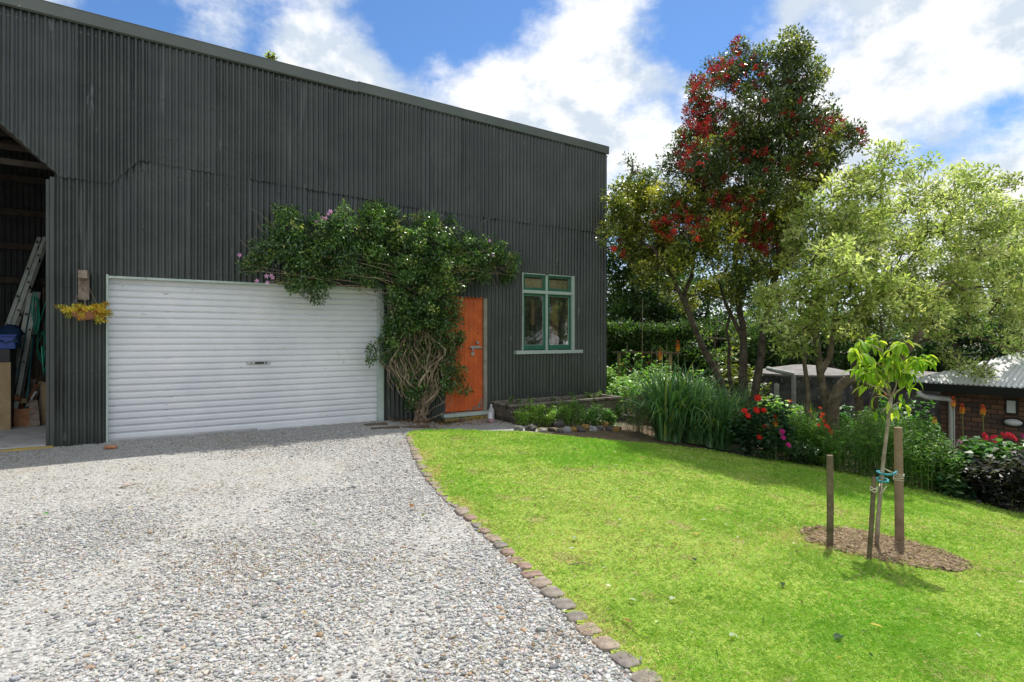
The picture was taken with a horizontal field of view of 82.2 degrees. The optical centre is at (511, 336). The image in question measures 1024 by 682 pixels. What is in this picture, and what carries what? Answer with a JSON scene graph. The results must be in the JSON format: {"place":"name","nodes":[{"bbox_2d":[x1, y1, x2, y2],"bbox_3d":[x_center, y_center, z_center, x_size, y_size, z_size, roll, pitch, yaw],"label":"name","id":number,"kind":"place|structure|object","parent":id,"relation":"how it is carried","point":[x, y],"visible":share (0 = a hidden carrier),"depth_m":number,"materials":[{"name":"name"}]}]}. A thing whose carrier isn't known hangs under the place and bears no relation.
{"place":"outdoors","nodes":[
{"label":"outdoors","id":0,"kind":"place"},
{"bbox_2d":[45,0,1023,337],"label":"sky","id":1,"kind":"structure","parent":0,"point":[944,76],"materials":[{"name":"blue"}]},
{"bbox_2d":[506,424,686,446],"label":"soil path","id":2,"kind":"structure","parent":0,"point":[623,434],"depth_m":9.72,"materials":[{"name":"brown soil"}]},
{"bbox_2d":[589,402,610,425],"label":"herb bush","id":3,"kind":"object","parent":2,"relation":"on","point":[599,416],"visible":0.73,"depth_m":10.55,"materials":[{"name":"green plant"}]},
{"bbox_2d":[603,408,616,425],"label":"herb bush","id":4,"kind":"object","parent":2,"relation":"on","point":[611,417],"visible":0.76,"depth_m":10.68,"materials":[{"name":"green plant"}]},
{"bbox_2d":[610,355,733,442],"bbox_3d":[2.668,0.996,9.895,2.267,1.553,2.258,0,0,0],"label":"strappy clump","id":5,"kind":"object","parent":2,"relation":"on","point":[662,418],"visible":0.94,"depth_m":9.69,"materials":[{"name":"green plant"}]},
{"bbox_2d":[610,383,647,431],"bbox_3d":[2.136,1.248,10.575,0.742,0.942,0.568,0,0,0],"label":"silver campion","id":6,"kind":"object","parent":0,"point":[634,424],"visible":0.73,"depth_m":10.58,"materials":[{"name":"green plant"}]},
{"bbox_2d":[406,428,1023,681],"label":"lawn","id":7,"kind":"structure","parent":0,"point":[662,550],"depth_m":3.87,"materials":[{"name":"green plant"}]},
{"bbox_2d":[514,430,1022,679],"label":"leaf scraps","id":8,"kind":"object","parent":7,"relation":"on","point":[641,658],"visible":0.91,"depth_m":4.52,"materials":[{"name":"plant"}]},
{"bbox_2d":[803,528,963,570],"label":"bare soil","id":9,"kind":"structure","parent":7,"relation":"on","point":[865,547],"depth_m":4.62,"materials":[{"name":"brown soil"}]},
{"bbox_2d":[802,524,968,568],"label":"dry clippings","id":10,"kind":"object","parent":9,"relation":"on","point":[882,546],"visible":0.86,"depth_m":4.63,"materials":[{"name":"brown plant"}]},
{"bbox_2d":[799,525,972,570],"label":"bark mulch chips","id":11,"kind":"object","parent":9,"relation":"on","point":[940,567],"visible":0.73,"depth_m":4.59,"materials":[{"name":"bark"},{"name":"wood"}]},
{"bbox_2d":[842,333,938,546],"bbox_3d":[2.938,0.854,4.638,0.749,1.763,0.443,0,0,0],"label":"young tree","id":12,"kind":"object","parent":9,"relation":"on","point":[878,377],"visible":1,"depth_m":4.62,"materials":[{"name":"green plant"}]},
{"bbox_2d":[894,427,903,540],"bbox_3d":[3.259,1.281,4.939,0.079,1.035,0.068,0,0,0],"label":"garden stake","id":13,"kind":"object","parent":9,"relation":"on","point":[898,489],"visible":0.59,"depth_m":4.91,"materials":[{"name":"brown wood"}]},
{"bbox_2d":[868,414,937,487],"bbox_3d":[5.433,1.555,8.028,0.951,1.000,0.743,0,0,-21],"label":"feathery perennial","id":14,"kind":"object","parent":7,"relation":"on","point":[891,442],"visible":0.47,"depth_m":8.01,"materials":[{"name":"green plant"}]},
{"bbox_2d":[903,425,970,493],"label":"feathery perennial","id":15,"kind":"object","parent":7,"relation":"on","point":[922,451],"visible":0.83,"depth_m":7.73,"materials":[{"name":"green plant"}]},
{"bbox_2d":[931,453,1009,503],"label":"leafy plant","id":16,"kind":"object","parent":7,"relation":"on","point":[967,492],"visible":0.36,"depth_m":7.48,"materials":[{"name":"green plant"}]},
{"bbox_2d":[429,338,1023,512],"bbox_3d":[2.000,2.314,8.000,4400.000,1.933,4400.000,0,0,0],"label":"ground","id":17,"kind":"structure","parent":0,"point":[734,448],"depth_m":10.05,"materials":[{"name":"soil"}]},
{"bbox_2d":[0,0,608,451],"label":"corrugated shed","id":18,"kind":"structure","parent":17,"relation":"on","point":[144,172],"depth_m":8.34,"materials":[{"name":"paint"}]},
{"bbox_2d":[0,362,10,429],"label":"plywood board","id":19,"kind":"object","parent":18,"relation":"on","point":[5,395],"visible":1,"depth_m":8.22,"materials":[{"name":"brown wood"}]},
{"bbox_2d":[0,349,15,427],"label":"storage cabinet","id":20,"kind":"object","parent":18,"relation":"on","point":[7,355],"visible":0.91,"depth_m":8.46,"materials":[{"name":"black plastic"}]},
{"bbox_2d":[0,335,19,348],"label":"blue crate","id":21,"kind":"object","parent":20,"relation":"on","point":[10,344],"visible":0.83,"depth_m":8.31,"materials":[{"name":"plastic"}]},
{"bbox_2d":[0,324,25,343],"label":"tarpaulin","id":22,"kind":"object","parent":21,"relation":"on","point":[10,329],"visible":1,"depth_m":8.45,"materials":[{"name":"blue plastic"}]},
{"bbox_2d":[14,408,34,426],"bbox_3d":[-7.204,1.178,8.700,0.241,0.254,0.320,0,0,-33],"label":"firewood box","id":23,"kind":"object","parent":18,"relation":"on","point":[21,417],"visible":0.62,"depth_m":8.55,"materials":[{"name":"brown wood"}]},
{"bbox_2d":[5,237,45,325],"bbox_3d":[-7.765,-0.128,9.095,0.393,2.952,1.225,0,0,17],"label":"extension ladder","id":24,"kind":"object","parent":18,"relation":"on","point":[16,312],"visible":0.66,"depth_m":9.25,"materials":[{"name":"metal"}]},
{"bbox_2d":[13,292,38,422],"bbox_3d":[-7.456,0.333,8.942,0.246,2.050,0.946,0,0,-14],"label":"step ladder","id":25,"kind":"object","parent":18,"relation":"on","point":[23,371],"visible":0.55,"depth_m":8.92,"materials":[{"name":"metal"}]},
{"bbox_2d":[25,334,33,408],"bbox_3d":[-7.360,0.581,8.945,0.017,1.456,0.717,0,0,-30],"label":"garden stake","id":26,"kind":"object","parent":18,"relation":"on","point":[29,369],"visible":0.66,"depth_m":8.99,"materials":[{"name":"teal plastic"}]},
{"bbox_2d":[30,348,34,379],"bbox_3d":[-7.617,0.661,9.255,0.131,1.292,0.227,0,0,-30],"label":"dark board","id":27,"kind":"object","parent":18,"relation":"on","point":[32,374],"visible":0.21,"depth_m":9.30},
{"bbox_2d":[28,400,39,426],"bbox_3d":[-7.010,1.127,8.607,0.113,0.384,0.293,0,0,-45],"label":"timber offcut","id":28,"kind":"object","parent":18,"relation":"on","point":[34,417],"visible":1,"depth_m":8.59,"materials":[{"name":"brown wood"}]},
{"bbox_2d":[31,292,45,334],"bbox_3d":[-7.292,-0.363,9.050,0.197,0.675,0.052,0,0,-33],"label":"green rope","id":29,"kind":"object","parent":18,"relation":"hanging from","point":[38,320],"visible":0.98,"depth_m":9.02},
{"bbox_2d":[37,298,40,406],"bbox_3d":[-7.521,0.346,9.318,0.024,1.919,0.127,0,0,-24],"label":"wooden pole","id":30,"kind":"object","parent":18,"relation":"on","point":[39,355],"visible":0.45,"depth_m":9.31,"materials":[{"name":"wood"}]},
{"bbox_2d":[34,329,44,396],"bbox_3d":[-7.550,0.593,9.359,0.153,1.428,0.120,0,0,-33],"label":"dark board","id":31,"kind":"object","parent":18,"relation":"on","point":[40,368],"visible":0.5,"depth_m":9.37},
{"bbox_2d":[36,316,45,372],"bbox_3d":[-7.325,-0.081,9.148,0.157,1.293,0.052,0,0,-33],"label":"green rope","id":32,"kind":"object","parent":18,"relation":"hanging from","point":[44,343],"visible":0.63,"depth_m":9.14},
{"bbox_2d":[42,288,44,380],"bbox_3d":[-7.471,0.260,9.351,0.025,2.092,0.125,0,0,-31],"label":"wooden pole","id":33,"kind":"object","parent":18,"relation":"on","point":[43,320],"visible":0.5,"depth_m":9.36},
{"bbox_2d":[42,382,45,423],"bbox_3d":[-7.074,1.003,8.864,0.052,0.614,0.273,0,0,-39],"label":"timber offcut","id":34,"kind":"object","parent":18,"relation":"on","point":[43,402],"visible":1,"depth_m":8.86,"materials":[{"name":"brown wood"}]},
{"bbox_2d":[54,279,113,324],"bbox_3d":[-5.146,-0.443,7.073,0.530,0.605,0.552,0,0,32],"label":"hanging basket","id":35,"kind":"object","parent":18,"relation":"hanging from","point":[81,311],"visible":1,"depth_m":7.03,"materials":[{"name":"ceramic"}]},
{"bbox_2d":[109,278,376,438],"bbox_3d":[-3.652,0.293,8.419,3.589,2.107,0.055,0,0,-33],"label":"roller door","id":36,"kind":"structure","parent":18,"relation":"in","point":[185,357],"depth_m":8.26,"materials":[{"name":"paint"}]},
{"bbox_2d":[236,197,521,422],"bbox_3d":[-1.705,-0.363,9.070,4.718,3.549,0.861,0,0,-34],"label":"climbing vine","id":37,"kind":"object","parent":18,"relation":"attached to","point":[404,318],"visible":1,"depth_m":9.11,"materials":[{"name":"green plant"}]},
{"bbox_2d":[445,298,481,412],"bbox_3d":[-0.831,0.314,10.215,0.745,1.963,0.105,0,0,-33],"label":"orange door","id":38,"kind":"structure","parent":18,"relation":"in","point":[471,352],"depth_m":10.29,"materials":[{"name":"paint"}]},
{"bbox_2d":[514,272,582,353],"bbox_3d":[0.695,-0.434,11.207,1.583,1.512,0.175,0,0,-33],"label":"window","id":39,"kind":"structure","parent":18,"relation":"in","point":[544,287],"depth_m":11.18,"materials":[{"name":"green paint"}]},
{"bbox_2d":[0,418,648,681],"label":"gravel drive","id":40,"kind":"structure","parent":17,"relation":"on","point":[53,469],"depth_m":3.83,"materials":[{"name":"grey gravel"}]},
{"bbox_2d":[389,417,501,428],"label":"dry leaves","id":41,"kind":"object","parent":40,"relation":"on","point":[449,425],"visible":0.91,"depth_m":9.49,"materials":[{"name":"brown plant"}]},
{"bbox_2d":[454,506,469,515],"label":"edging stone","id":42,"kind":"object","parent":40,"relation":"on","point":[460,511],"visible":0.83,"depth_m":4.45,"materials":[{"name":"beige stone"}]},
{"bbox_2d":[483,533,500,542],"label":"edging stone","id":43,"kind":"object","parent":40,"relation":"on","point":[487,536],"visible":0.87,"depth_m":3.89,"materials":[{"name":"beige stone"}]},
{"bbox_2d":[500,548,514,556],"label":"edging stone","id":44,"kind":"object","parent":40,"relation":"on","point":[508,551],"visible":0.81,"depth_m":3.63,"materials":[{"name":"brown stone"}]},
{"bbox_2d":[516,562,531,570],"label":"edging stone","id":45,"kind":"object","parent":40,"relation":"on","point":[523,566],"visible":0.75,"depth_m":3.41,"materials":[{"name":"beige stone"}]},
{"bbox_2d":[520,570,542,578],"bbox_3d":[0.114,1.352,3.332,0.124,0.029,0.094,0,0,-18],"label":"edging stone","id":46,"kind":"object","parent":40,"relation":"on","point":[529,574],"visible":0.76,"depth_m":3.31,"materials":[{"name":"beige stone"}]},
{"bbox_2d":[528,576,551,588],"bbox_3d":[0.151,1.353,3.219,0.124,0.034,0.124,0,0,-28],"label":"edging stone","id":47,"kind":"object","parent":40,"relation":"on","point":[538,582],"visible":0.78,"depth_m":3.20,"materials":[{"name":"beige stone"}]},
{"bbox_2d":[540,585,563,599],"bbox_3d":[0.207,1.357,3.099,0.105,0.041,0.136,0,0,-27],"label":"edging stone","id":48,"kind":"object","parent":40,"relation":"on","point":[550,591],"visible":0.79,"depth_m":3.07,"materials":[{"name":"grey stone"}]},
{"bbox_2d":[550,598,576,609],"bbox_3d":[0.264,1.360,2.966,0.115,0.034,0.129,0,0,-25],"label":"edging stone","id":49,"kind":"object","parent":40,"relation":"on","point":[558,603],"visible":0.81,"depth_m":2.95,"materials":[{"name":"grey stone"}]},
{"bbox_2d":[563,611,588,622],"bbox_3d":[0.311,1.363,2.848,0.110,0.030,0.108,0,0,-29],"label":"edging stone","id":50,"kind":"object","parent":40,"relation":"on","point":[573,616],"visible":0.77,"depth_m":2.83,"materials":[{"name":"grey stone"}]},
{"bbox_2d":[575,622,602,636],"bbox_3d":[0.356,1.367,2.735,0.106,0.027,0.129,0,0,-18],"label":"edging stone","id":51,"kind":"object","parent":40,"relation":"on","point":[579,627],"visible":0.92,"depth_m":2.72,"materials":[{"name":"beige stone"}]},
{"bbox_2d":[591,635,620,653],"bbox_3d":[0.419,1.371,2.615,0.106,0.032,0.126,0,0,-26],"label":"edging stone","id":52,"kind":"object","parent":40,"relation":"on","point":[604,644],"visible":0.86,"depth_m":2.59,"materials":[{"name":"beige stone"}]},
{"bbox_2d":[608,650,641,669],"bbox_3d":[0.478,1.376,2.493,0.095,0.032,0.134,0,0,-31],"label":"edging stone","id":53,"kind":"object","parent":40,"relation":"on","point":[623,661],"visible":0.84,"depth_m":2.48,"materials":[{"name":"grey stone"}]},
{"bbox_2d":[630,668,662,681],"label":"edging stone","id":54,"kind":"object","parent":40,"relation":"on","point":[638,676],"visible":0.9,"depth_m":2.37,"materials":[{"name":"grey stone"}]},
{"bbox_2d":[513,403,538,425],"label":"herb bush","id":55,"kind":"object","parent":17,"relation":"on","point":[523,420],"visible":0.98,"depth_m":9.67,"materials":[{"name":"green plant"}]},
{"bbox_2d":[528,398,545,425],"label":"herb bush","id":56,"kind":"object","parent":17,"relation":"on","point":[539,409],"visible":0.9,"depth_m":9.79,"materials":[{"name":"green plant"}]},
{"bbox_2d":[536,406,557,425],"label":"herb bush","id":57,"kind":"object","parent":17,"relation":"on","point":[547,420],"visible":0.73,"depth_m":9.89,"materials":[{"name":"green plant"}]},
{"bbox_2d":[489,393,621,422],"bbox_3d":[0.852,1.320,10.817,2.551,0.360,0.710,0,0,-33],"label":"stone trough","id":58,"kind":"object","parent":17,"relation":"on","point":[504,409],"visible":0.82,"depth_m":10.64,"materials":[{"name":"concrete"}]},
{"bbox_2d":[549,399,574,425],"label":"herb bush","id":59,"kind":"object","parent":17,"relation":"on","point":[561,413],"visible":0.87,"depth_m":10.07,"materials":[{"name":"green plant"}]},
{"bbox_2d":[563,398,584,426],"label":"herb bush","id":60,"kind":"object","parent":17,"relation":"on","point":[573,405],"visible":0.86,"depth_m":10.25,"materials":[{"name":"green plant"}]},
{"bbox_2d":[574,403,597,425],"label":"herb bush","id":61,"kind":"object","parent":17,"relation":"on","point":[592,413],"visible":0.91,"depth_m":10.40,"materials":[{"name":"green plant"}]},
{"bbox_2d":[607,363,631,409],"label":"potato plant","id":62,"kind":"object","parent":17,"relation":"on","point":[611,376],"visible":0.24,"depth_m":13.10,"materials":[{"name":"green plant"}]},
{"bbox_2d":[607,374,640,419],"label":"potato plant","id":63,"kind":"object","parent":17,"relation":"on","point":[616,392],"visible":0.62,"depth_m":12.22,"materials":[{"name":"green plant"}]},
{"bbox_2d":[618,349,632,376],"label":"bean plant","id":64,"kind":"object","parent":17,"relation":"on","point":[624,363],"visible":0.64,"depth_m":15.45,"materials":[{"name":"green plant"}]},
{"bbox_2d":[607,151,657,301],"bbox_3d":[4.727,-2.422,22.473,2.474,8.894,2.346,0,0,-9],"label":"evergreen tree","id":65,"kind":"object","parent":17,"relation":"on","point":[635,171],"visible":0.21,"depth_m":21.96,"materials":[{"name":"green plant"}]},
{"bbox_2d":[627,376,656,423],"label":"potato plant","id":66,"kind":"object","parent":17,"relation":"on","point":[638,387],"visible":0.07,"depth_m":12.11,"materials":[{"name":"green plant"}]},
{"bbox_2d":[612,298,680,377],"bbox_3d":[3.565,0.483,15.558,1.811,2.994,0.134,0,0,0],"label":"bean trellis","id":67,"kind":"object","parent":17,"relation":"on","point":[651,353],"visible":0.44,"depth_m":15.54,"materials":[{"name":"brown wood"}]},
{"bbox_2d":[607,223,709,325],"bbox_3d":[4.791,-1.204,21.191,4.675,6.505,4.336,0,0,36],"label":"evergreen tree","id":68,"kind":"object","parent":17,"relation":"on","point":[621,302],"visible":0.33,"depth_m":20.25,"materials":[{"name":"green plant"}]},
{"bbox_2d":[640,363,725,400],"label":"strappy clump","id":69,"kind":"object","parent":17,"relation":"on","point":[696,379],"visible":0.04,"depth_m":11.72,"materials":[{"name":"green plant"}]},
{"bbox_2d":[635,358,758,444],"bbox_3d":[3.110,1.099,10.097,2.240,1.478,2.003,0,0,-24],"label":"strappy clump","id":70,"kind":"object","parent":17,"relation":"on","point":[691,435],"visible":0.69,"depth_m":9.78,"materials":[{"name":"green plant"}]},
{"bbox_2d":[607,316,790,391],"bbox_3d":[5.443,0.980,18.656,6.838,3.388,2.157,0,0,-13],"label":"clipped hedge","id":71,"kind":"object","parent":17,"relation":"on","point":[621,334],"visible":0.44,"depth_m":17.97,"materials":[{"name":"green plant"}]},
{"bbox_2d":[666,375,769,450],"bbox_3d":[3.405,1.264,9.832,1.952,1.245,1.970,0,0,0],"label":"strappy clump","id":72,"kind":"object","parent":17,"relation":"on","point":[716,434],"visible":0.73,"depth_m":9.64,"materials":[{"name":"green plant"}]},
{"bbox_2d":[688,307,754,372],"bbox_3d":[5.934,0.698,16.733,1.810,3.017,3.059,0,0,0],"label":"evergreen tree","id":73,"kind":"object","parent":17,"relation":"on","point":[733,339],"visible":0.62,"depth_m":16.15,"materials":[{"name":"green plant"}]},
{"bbox_2d":[710,342,753,407],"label":"leafy shrub","id":74,"kind":"object","parent":17,"relation":"on","point":[736,382],"visible":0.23,"depth_m":12.38,"materials":[{"name":"green plant"}]},
{"bbox_2d":[594,23,870,440],"bbox_3d":[4.291,-1.950,10.738,5.780,8.028,4.114,0,0,-14],"label":"flowering tree","id":75,"kind":"object","parent":17,"relation":"on","point":[749,146],"visible":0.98,"depth_m":10.49,"materials":[{"name":"green plant"}]},
{"bbox_2d":[697,376,776,441],"bbox_3d":[4.117,1.349,11.134,2.015,1.272,1.925,0,0,0],"label":"strappy clump","id":76,"kind":"object","parent":17,"relation":"on","point":[742,404],"visible":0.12,"depth_m":10.89,"materials":[{"name":"green plant"}]},
{"bbox_2d":[675,254,799,340],"bbox_3d":[8.090,-0.385,21.529,5.697,5.600,3.370,0,0,-14],"label":"evergreen tree","id":77,"kind":"object","parent":17,"relation":"on","point":[747,308],"visible":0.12,"depth_m":20.98,"materials":[{"name":"green plant"}]},
{"bbox_2d":[726,366,772,401],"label":"leafy shrub","id":78,"kind":"object","parent":17,"relation":"on","point":[762,388],"visible":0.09,"depth_m":13.16,"materials":[{"name":"green plant"}]},
{"bbox_2d":[725,395,797,460],"bbox_3d":[3.984,1.423,9.235,1.098,1.088,0.942,0,0,0],"label":"dahlia bush","id":79,"kind":"object","parent":17,"relation":"on","point":[765,439],"visible":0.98,"depth_m":9.23,"materials":[{"name":"green plant"}]},
{"bbox_2d":[756,395,801,433],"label":"leafy shrub","id":80,"kind":"object","parent":17,"relation":"on","point":[776,405],"visible":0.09,"depth_m":12.19,"materials":[{"name":"green plant"}]},
{"bbox_2d":[774,402,819,454],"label":"strappy clump","id":81,"kind":"object","parent":17,"relation":"on","point":[798,419],"visible":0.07,"depth_m":10.36,"materials":[{"name":"green plant"}]},
{"bbox_2d":[780,440,819,465],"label":"leafy plant","id":82,"kind":"object","parent":17,"relation":"on","point":[803,454],"visible":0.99,"depth_m":9.21,"materials":[{"name":"green plant"}]},
{"bbox_2d":[782,409,818,461],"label":"feathery perennial","id":83,"kind":"object","parent":17,"relation":"on","point":[799,432],"visible":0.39,"depth_m":9.74,"materials":[{"name":"green plant"}]},
{"bbox_2d":[752,364,855,430],"bbox_3d":[7.993,1.687,16.135,2.757,1.855,2.789,0,0,0],"label":"water tank","id":84,"kind":"object","parent":17,"relation":"on","point":[786,382],"visible":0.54,"depth_m":15.09,"materials":[{"name":"concrete"}]},
{"bbox_2d":[790,410,844,463],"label":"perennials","id":85,"kind":"object","parent":17,"relation":"on","point":[823,420],"visible":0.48,"depth_m":9.70,"materials":[{"name":"green plant"}]},
{"bbox_2d":[801,426,847,467],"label":"feathery perennial","id":86,"kind":"object","parent":17,"relation":"on","point":[821,432],"visible":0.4,"depth_m":9.50,"materials":[{"name":"green plant"}]},
{"bbox_2d":[826,455,833,545],"bbox_3d":[2.450,1.300,4.519,0.051,0.775,0.049,0,0,0],"label":"garden stake","id":87,"kind":"object","parent":17,"relation":"on","point":[830,504],"visible":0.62,"depth_m":4.50,"materials":[{"name":"brown wood"}]},
{"bbox_2d":[745,159,939,433],"bbox_3d":[5.177,-0.300,9.486,2.462,4.968,4.524,0,0,42],"label":"pale tree","id":88,"kind":"object","parent":17,"relation":"on","point":[819,250],"visible":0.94,"depth_m":9.05,"materials":[{"name":"green plant"}]},
{"bbox_2d":[818,417,879,473],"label":"feathery perennial","id":89,"kind":"object","parent":17,"relation":"on","point":[830,448],"visible":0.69,"depth_m":8.74,"materials":[{"name":"green plant"}]},
{"bbox_2d":[778,304,937,368],"bbox_3d":[11.230,0.858,19.776,5.835,4.075,3.924,0,0,0],"label":"evergreen tree","id":90,"kind":"object","parent":17,"relation":"on","point":[836,358],"visible":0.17,"depth_m":19.31,"materials":[{"name":"green plant"}]},
{"bbox_2d":[840,405,875,446],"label":"leafy shrub","id":91,"kind":"object","parent":17,"relation":"on","point":[843,415],"visible":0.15,"depth_m":12.95,"materials":[{"name":"green plant"}]},
{"bbox_2d":[840,406,885,467],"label":"feathery perennial","id":92,"kind":"object","parent":17,"relation":"on","point":[863,417],"visible":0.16,"depth_m":10.05,"materials":[{"name":"green plant"}]},
{"bbox_2d":[844,408,897,478],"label":"feathery perennial","id":93,"kind":"object","parent":17,"relation":"on","point":[867,470],"visible":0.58,"depth_m":8.41,"materials":[{"name":"green plant"}]},
{"bbox_2d":[867,477,876,560],"bbox_3d":[2.635,1.369,4.305,0.074,0.680,0.033,0,0,0],"label":"garden stake","id":94,"kind":"object","parent":17,"relation":"on","point":[871,520],"visible":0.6,"depth_m":4.29,"materials":[{"name":"brown wood"}]},
{"bbox_2d":[860,403,910,470],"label":"feathery perennial","id":95,"kind":"object","parent":17,"relation":"on","point":[881,413],"visible":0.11,"depth_m":9.75,"materials":[{"name":"green plant"}]},
{"bbox_2d":[855,396,937,446],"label":"leafy shrub","id":96,"kind":"object","parent":17,"relation":"on","point":[926,408],"visible":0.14,"depth_m":12.33,"materials":[{"name":"green plant"}]},
{"bbox_2d":[862,369,940,433],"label":"shed","id":97,"kind":"structure","parent":17,"relation":"on","point":[867,393],"depth_m":16.33,"materials":[{"name":"concrete"}]},
{"bbox_2d":[779,339,1023,371],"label":"clipped hedge","id":98,"kind":"object","parent":17,"relation":"on","point":[846,365],"visible":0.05,"depth_m":20.27,"materials":[{"name":"green plant"}]},
{"bbox_2d":[905,411,940,456],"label":"leafy shrub","id":99,"kind":"object","parent":17,"relation":"on","point":[937,428],"visible":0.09,"depth_m":12.11,"materials":[{"name":"green plant"}]},
{"bbox_2d":[824,137,1023,432],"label":"pale tree","id":100,"kind":"object","parent":17,"relation":"on","point":[921,294],"visible":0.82,"depth_m":10.29,"materials":[{"name":"green plant"}]},
{"bbox_2d":[906,412,950,479],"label":"feathery perennial","id":101,"kind":"object","parent":17,"relation":"on","point":[922,429],"visible":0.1,"depth_m":9.50,"materials":[{"name":"green plant"}]},
{"bbox_2d":[916,452,967,490],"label":"leafy plant","id":102,"kind":"object","parent":17,"relation":"on","point":[936,472],"visible":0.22,"depth_m":7.90,"materials":[{"name":"green plant"}]},
{"bbox_2d":[877,294,1023,369],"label":"evergreen tree","id":103,"kind":"object","parent":17,"relation":"on","point":[965,342],"visible":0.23,"depth_m":18.96,"materials":[{"name":"green plant"}]},
{"bbox_2d":[894,351,1023,460],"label":"brick house","id":104,"kind":"structure","parent":17,"relation":"on","point":[1001,400],"depth_m":10.44,"materials":[{"name":"brown brick"}]},
{"bbox_2d":[938,432,1023,503],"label":"dahlia bush","id":105,"kind":"object","parent":17,"relation":"on","point":[970,449],"visible":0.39,"depth_m":7.67,"materials":[{"name":"green plant"}]},
{"bbox_2d":[956,448,1023,512],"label":"purple shrub","id":106,"kind":"object","parent":17,"relation":"on","point":[1002,475],"visible":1,"depth_m":7.20,"materials":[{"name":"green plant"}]},
{"bbox_2d":[977,200,1023,352],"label":"evergreen tree","id":107,"kind":"object","parent":17,"relation":"on","point":[1010,275],"visible":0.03,"depth_m":20.48,"materials":[{"name":"green plant"}]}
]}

